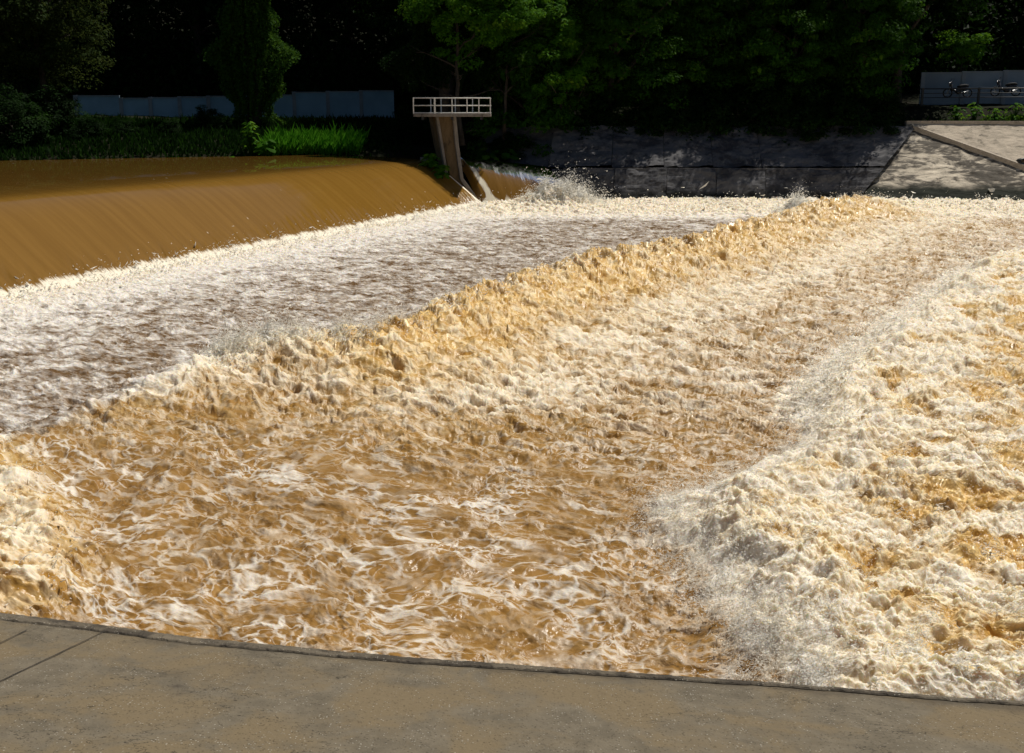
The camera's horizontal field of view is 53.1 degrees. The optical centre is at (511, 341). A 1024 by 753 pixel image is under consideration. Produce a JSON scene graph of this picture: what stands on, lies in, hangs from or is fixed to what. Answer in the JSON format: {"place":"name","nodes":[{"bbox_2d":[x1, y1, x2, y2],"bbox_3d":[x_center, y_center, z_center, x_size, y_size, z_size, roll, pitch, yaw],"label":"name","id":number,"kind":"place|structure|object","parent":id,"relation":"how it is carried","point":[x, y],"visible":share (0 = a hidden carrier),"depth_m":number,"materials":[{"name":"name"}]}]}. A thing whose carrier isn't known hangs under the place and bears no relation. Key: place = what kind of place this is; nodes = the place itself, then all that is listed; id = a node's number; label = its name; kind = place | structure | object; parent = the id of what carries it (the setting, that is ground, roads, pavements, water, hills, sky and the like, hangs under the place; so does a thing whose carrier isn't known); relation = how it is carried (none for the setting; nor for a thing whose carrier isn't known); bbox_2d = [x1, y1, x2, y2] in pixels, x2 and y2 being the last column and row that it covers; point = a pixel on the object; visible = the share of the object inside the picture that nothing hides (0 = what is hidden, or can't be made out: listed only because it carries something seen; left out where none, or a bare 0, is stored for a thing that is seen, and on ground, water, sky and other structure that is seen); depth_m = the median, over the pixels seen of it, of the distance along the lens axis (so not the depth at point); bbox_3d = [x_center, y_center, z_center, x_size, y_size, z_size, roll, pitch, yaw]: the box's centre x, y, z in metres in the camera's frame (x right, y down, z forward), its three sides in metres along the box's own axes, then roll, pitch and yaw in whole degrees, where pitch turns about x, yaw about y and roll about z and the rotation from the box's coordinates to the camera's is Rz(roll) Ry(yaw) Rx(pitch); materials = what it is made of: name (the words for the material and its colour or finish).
{"place":"outdoors","nodes":[
{"label":"outdoors","id":0,"kind":"place"},
{"bbox_2d":[0,155,480,297],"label":"weir water","id":1,"kind":"structure","parent":0,"point":[59,219],"depth_m":38.57,"materials":[{"name":"brown liquid"}]},
{"bbox_2d":[419,153,441,168],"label":"ledge weed","id":2,"kind":"object","parent":1,"relation":"on","point":[430,162],"visible":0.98,"depth_m":54.87,"materials":[{"name":"green plant"}]},
{"bbox_2d":[432,164,450,178],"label":"ledge weed","id":3,"kind":"object","parent":1,"relation":"on","point":[440,169],"visible":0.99,"depth_m":54.49,"materials":[{"name":"green plant"}]},
{"bbox_2d":[413,97,490,198],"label":"weir pier","id":4,"kind":"structure","parent":1,"relation":"in","point":[444,131],"depth_m":55.42,"materials":[{"name":"concrete"}]},
{"bbox_2d":[461,157,561,201],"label":"side chute water","id":5,"kind":"structure","parent":0,"point":[491,180],"depth_m":56.82,"materials":[{"name":"liquid"}]},
{"bbox_2d":[470,147,500,160],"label":"fern plant","id":6,"kind":"object","parent":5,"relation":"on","point":[478,154],"visible":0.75,"depth_m":59.00,"materials":[{"name":"green plant"}]},
{"bbox_2d":[0,186,1023,700],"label":"river rapids","id":7,"kind":"structure","parent":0,"point":[444,490],"depth_m":15.49,"materials":[{"name":"brown liquid"}]},
{"bbox_2d":[0,151,1023,699],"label":"water spray","id":8,"kind":"object","parent":7,"relation":"on","point":[576,191],"visible":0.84,"depth_m":13.31,"materials":[{"name":"liquid"}]},
{"bbox_2d":[0,620,1023,752],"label":"bank apron","id":9,"kind":"object","parent":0,"point":[102,692],"visible":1,"depth_m":6.56,"materials":[{"name":"concrete"}]},
{"bbox_2d":[0,631,103,680],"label":"slab joint","id":10,"kind":"object","parent":9,"relation":"on","point":[49,657],"visible":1,"depth_m":7.28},
{"bbox_2d":[0,613,1023,705],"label":"bank lip","id":11,"kind":"object","parent":9,"relation":"on","point":[141,633],"visible":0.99,"depth_m":7.59,"materials":[{"name":"grey concrete"}]},
{"bbox_2d":[0,0,1023,195],"bbox_3d":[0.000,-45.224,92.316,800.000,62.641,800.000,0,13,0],"label":"ground","id":12,"kind":"structure","parent":0,"point":[916,111],"depth_m":67.41,"materials":[{"name":"green plant"}]},
{"bbox_2d":[0,83,59,146],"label":"bank shrub","id":13,"kind":"object","parent":12,"relation":"on","point":[22,127],"visible":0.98,"depth_m":55.15,"materials":[{"name":"green plant"}]},
{"bbox_2d":[0,0,77,129],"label":"broadleaf tree","id":14,"kind":"object","parent":12,"relation":"on","point":[35,22],"visible":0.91,"depth_m":58.05,"materials":[{"name":"green plant"}]},
{"bbox_2d":[0,0,99,79],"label":"broadleaf tree","id":15,"kind":"object","parent":12,"relation":"on","point":[63,28],"visible":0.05,"depth_m":83.28,"materials":[{"name":"green plant"}]},
{"bbox_2d":[18,83,88,136],"bbox_3d":[-26.970,-13.071,58.665,4.168,3.363,4.710,7,14,29],"label":"bank shrub","id":16,"kind":"object","parent":12,"relation":"on","point":[62,115],"visible":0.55,"depth_m":58.21,"materials":[{"name":"green plant"}]},
{"bbox_2d":[0,0,115,109],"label":"broadleaf tree","id":17,"kind":"object","parent":12,"relation":"on","point":[58,47],"visible":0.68,"depth_m":60.40,"materials":[{"name":"green plant"}]},
{"bbox_2d":[70,113,110,139],"bbox_3d":[-24.560,-12.193,58.828,2.223,1.794,2.512,9,16,36],"label":"bank shrub","id":18,"kind":"object","parent":12,"relation":"on","point":[83,121],"visible":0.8,"depth_m":58.45,"materials":[{"name":"green plant"}]},
{"bbox_2d":[73,95,119,115],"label":"boundary wall","id":19,"kind":"structure","parent":12,"relation":"on","point":[100,104],"depth_m":72.33,"materials":[{"name":"metal"}]},
{"bbox_2d":[110,117,141,134],"bbox_3d":[-22.893,-12.571,60.623,2.010,1.435,1.778,1,13,2],"label":"bank shrub","id":20,"kind":"object","parent":12,"relation":"on","point":[120,124],"visible":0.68,"depth_m":60.49,"materials":[{"name":"green plant"}]},
{"bbox_2d":[75,0,177,77],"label":"broadleaf tree","id":21,"kind":"object","parent":12,"relation":"on","point":[167,18],"visible":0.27,"depth_m":83.65,"materials":[{"name":"green plant"}]},
{"bbox_2d":[155,117,182,134],"bbox_3d":[-20.681,-12.772,61.655,1.778,1.435,2.010,-6,14,-25],"label":"bank shrub","id":22,"kind":"object","parent":12,"relation":"on","point":[174,125],"visible":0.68,"depth_m":61.51,"materials":[{"name":"green plant"}]},
{"bbox_2d":[92,0,303,95],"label":"broadleaf tree","id":23,"kind":"object","parent":12,"relation":"on","point":[134,9],"visible":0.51,"depth_m":79.52,"materials":[{"name":"green plant"}]},
{"bbox_2d":[118,94,292,117],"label":"boundary wall","id":24,"kind":"structure","parent":12,"relation":"on","point":[178,106],"depth_m":73.50,"materials":[{"name":"metal"}]},
{"bbox_2d":[192,104,231,130],"bbox_3d":[-18.907,-13.925,64.552,2.500,2.018,2.826,-3,13,-12],"label":"bank shrub","id":25,"kind":"object","parent":12,"relation":"on","point":[200,116],"visible":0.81,"depth_m":64.00,"materials":[{"name":"green plant"}]},
{"bbox_2d":[0,112,427,160],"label":"dark grass","id":26,"kind":"structure","parent":12,"relation":"on","point":[202,137],"depth_m":59.55,"materials":[{"name":"green plant"}]},
{"bbox_2d":[197,0,300,126],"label":"vine covered tree","id":27,"kind":"object","parent":12,"relation":"on","point":[249,28],"visible":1,"depth_m":65.94,"materials":[{"name":"green plant"}]},
{"bbox_2d":[240,121,260,154],"bbox_3d":[-14.752,-11.361,57.708,1.145,2.006,1.089,0,13,0],"label":"leafy plant","id":28,"kind":"object","parent":12,"relation":"on","point":[249,144],"visible":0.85,"depth_m":57.63,"materials":[{"name":"green plant"}]},
{"bbox_2d":[174,0,343,40],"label":"broadleaf tree","id":29,"kind":"object","parent":12,"relation":"on","point":[312,4],"visible":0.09,"depth_m":86.34,"materials":[{"name":"green plant"}]},
{"bbox_2d":[253,139,275,154],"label":"leafy plant","id":30,"kind":"object","parent":12,"relation":"on","point":[260,146],"visible":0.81,"depth_m":57.73,"materials":[{"name":"green plant"}]},
{"bbox_2d":[257,120,371,155],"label":"bright grass","id":31,"kind":"structure","parent":12,"relation":"on","point":[311,140],"depth_m":59.62,"materials":[{"name":"green plant"}]},
{"bbox_2d":[292,90,393,118],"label":"boundary wall","id":32,"kind":"structure","parent":12,"relation":"on","point":[360,103],"depth_m":75.71,"materials":[{"name":"metal"}]},
{"bbox_2d":[336,5,428,104],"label":"broadleaf tree","id":33,"kind":"object","parent":12,"relation":"on","point":[343,20],"depth_m":87.79,"materials":[{"name":"green plant"}]},
{"bbox_2d":[351,0,520,119],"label":"broadleaf tree","id":34,"kind":"object","parent":12,"relation":"on","point":[396,30],"visible":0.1,"depth_m":70.73,"materials":[{"name":"green plant"}]},
{"bbox_2d":[377,0,509,113],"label":"vine covered tree","id":35,"kind":"object","parent":12,"relation":"on","point":[424,39],"visible":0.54,"depth_m":59.84,"materials":[{"name":"green plant"}]},
{"bbox_2d":[434,124,488,179],"bbox_3d":[-2.267,-11.686,63.370,4.445,3.588,5.024,7,15,29],"label":"bank shrub","id":36,"kind":"object","parent":12,"relation":"on","point":[476,138],"visible":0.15,"depth_m":62.59,"materials":[{"name":"green plant"}]},
{"bbox_2d":[394,0,530,145],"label":"leafy tree","id":37,"kind":"object","parent":12,"relation":"on","point":[443,21],"visible":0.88,"depth_m":57.42,"materials":[{"name":"green plant"}]},
{"bbox_2d":[456,0,555,139],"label":"leafy tree","id":38,"kind":"object","parent":12,"relation":"on","point":[515,25],"visible":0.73,"depth_m":57.96,"materials":[{"name":"green plant"}]},
{"bbox_2d":[0,0,1023,120],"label":"undergrowth","id":39,"kind":"object","parent":12,"relation":"on","point":[328,64],"visible":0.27,"depth_m":79.63,"materials":[{"name":"green plant"}]},
{"bbox_2d":[464,0,575,120],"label":"broadleaf tree","id":40,"kind":"object","parent":12,"relation":"on","point":[514,48],"visible":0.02,"depth_m":64.77,"materials":[{"name":"green plant"}]},
{"bbox_2d":[461,0,625,186],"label":"broadleaf tree","id":41,"kind":"object","parent":12,"relation":"on","point":[561,119],"visible":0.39,"depth_m":60.13,"materials":[{"name":"green plant"}]},
{"bbox_2d":[502,0,608,120],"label":"leafy tree","id":42,"kind":"object","parent":12,"relation":"on","point":[570,28],"visible":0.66,"depth_m":59.86,"materials":[{"name":"green plant"}]},
{"bbox_2d":[534,0,720,124],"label":"broadleaf tree","id":43,"kind":"object","parent":12,"relation":"on","point":[614,13],"visible":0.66,"depth_m":60.57,"materials":[{"name":"green plant"}]},
{"bbox_2d":[603,0,763,113],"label":"broadleaf tree","id":44,"kind":"object","parent":12,"relation":"on","point":[693,18],"visible":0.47,"depth_m":62.50,"materials":[{"name":"green plant"}]},
{"bbox_2d":[480,125,913,199],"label":"concrete embankment","id":45,"kind":"structure","parent":12,"relation":"on","point":[728,152],"depth_m":59.06,"materials":[{"name":"grey concrete"}]},
{"bbox_2d":[489,148,520,161],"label":"fern plant","id":46,"kind":"object","parent":45,"relation":"on","point":[505,155],"visible":0.84,"depth_m":59.26,"materials":[{"name":"green plant"}]},
{"bbox_2d":[475,132,536,160],"bbox_3d":[-0.089,-11.255,61.046,3.544,2.438,2.868,-8,15,-32],"label":"overhanging shrub","id":47,"kind":"object","parent":45,"relation":"on","point":[499,143],"visible":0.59,"depth_m":60.33,"materials":[{"name":"green plant"}]},
{"bbox_2d":[552,165,600,168],"bbox_3d":[3.023,-10.266,63.541,6.281,4.484,5.557,-8,15,-33],"label":"concrete ledge","id":48,"kind":"object","parent":45,"relation":"attached to","point":[577,167],"visible":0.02,"depth_m":62.01,"materials":[{"name":"grey concrete"}]},
{"bbox_2d":[648,0,827,115],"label":"broadleaf tree","id":49,"kind":"object","parent":12,"relation":"on","point":[744,28],"visible":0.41,"depth_m":63.37,"materials":[{"name":"green plant"}]},
{"bbox_2d":[736,0,860,113],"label":"broadleaf tree","id":50,"kind":"object","parent":12,"relation":"on","point":[803,65],"visible":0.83,"depth_m":61.42,"materials":[{"name":"green plant"}]},
{"bbox_2d":[789,0,926,113],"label":"broadleaf tree","id":51,"kind":"object","parent":12,"relation":"on","point":[881,59],"visible":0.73,"depth_m":61.83,"materials":[{"name":"green plant"}]},
{"bbox_2d":[810,0,995,105],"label":"broadleaf tree","id":52,"kind":"object","parent":12,"relation":"on","point":[967,4],"visible":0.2,"depth_m":68.61,"materials":[{"name":"green plant"}]},
{"bbox_2d":[892,0,954,78],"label":"broadleaf tree","id":53,"kind":"object","parent":12,"relation":"on","point":[946,11],"visible":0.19,"depth_m":79.93,"materials":[{"name":"green plant"}]},
{"bbox_2d":[865,121,1023,200],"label":"sunlit embankment","id":54,"kind":"structure","parent":12,"relation":"on","point":[953,159],"depth_m":58.98,"materials":[{"name":"concrete"}]},
{"bbox_2d":[943,78,971,96],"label":"motorbike","id":55,"kind":"object","parent":12,"relation":"on","point":[957,91],"visible":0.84,"depth_m":67.74,"materials":[{"name":"metal"}]},
{"bbox_2d":[946,105,968,120],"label":"bank weed","id":56,"kind":"object","parent":12,"relation":"on","point":[956,115],"visible":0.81,"depth_m":64.52,"materials":[{"name":"green plant"}]},
{"bbox_2d":[929,0,994,38],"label":"broadleaf tree","id":57,"kind":"object","parent":12,"relation":"on","point":[957,11],"visible":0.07,"depth_m":88.19,"materials":[{"name":"green plant"}]},
{"bbox_2d":[932,29,992,71],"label":"tree","id":58,"kind":"object","parent":12,"relation":"on","point":[960,47],"visible":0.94,"depth_m":70.38,"materials":[{"name":"green plant"}]},
{"bbox_2d":[902,113,1023,122],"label":"bank weeds","id":59,"kind":"object","parent":12,"relation":"on","point":[1007,119],"visible":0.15,"depth_m":65.08,"materials":[{"name":"green plant"}]},
{"bbox_2d":[917,88,1023,105],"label":"metal fence","id":60,"kind":"object","parent":12,"relation":"on","point":[922,93],"visible":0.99,"depth_m":66.14,"materials":[{"name":"metal"}]},
{"bbox_2d":[919,70,1023,104],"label":"boundary wall","id":61,"kind":"structure","parent":12,"relation":"on","point":[980,79],"depth_m":69.08,"materials":[{"name":"metal"}]},
{"bbox_2d":[966,102,984,120],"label":"bank weed","id":62,"kind":"object","parent":12,"relation":"on","point":[973,115],"visible":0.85,"depth_m":64.56,"materials":[{"name":"green plant"}]},
{"bbox_2d":[986,108,1003,120],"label":"bank weed","id":63,"kind":"object","parent":12,"relation":"on","point":[995,118],"visible":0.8,"depth_m":64.57,"materials":[{"name":"green plant"}]},
{"bbox_2d":[990,77,1020,95],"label":"motorbike","id":64,"kind":"object","parent":12,"relation":"on","point":[1011,85],"visible":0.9,"depth_m":67.12,"materials":[{"name":"metal"}]},
{"bbox_2d":[1005,103,1023,120],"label":"bank weed","id":65,"kind":"object","parent":12,"relation":"on","point":[1014,116],"visible":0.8,"depth_m":64.54,"materials":[{"name":"green plant"}]}
]}

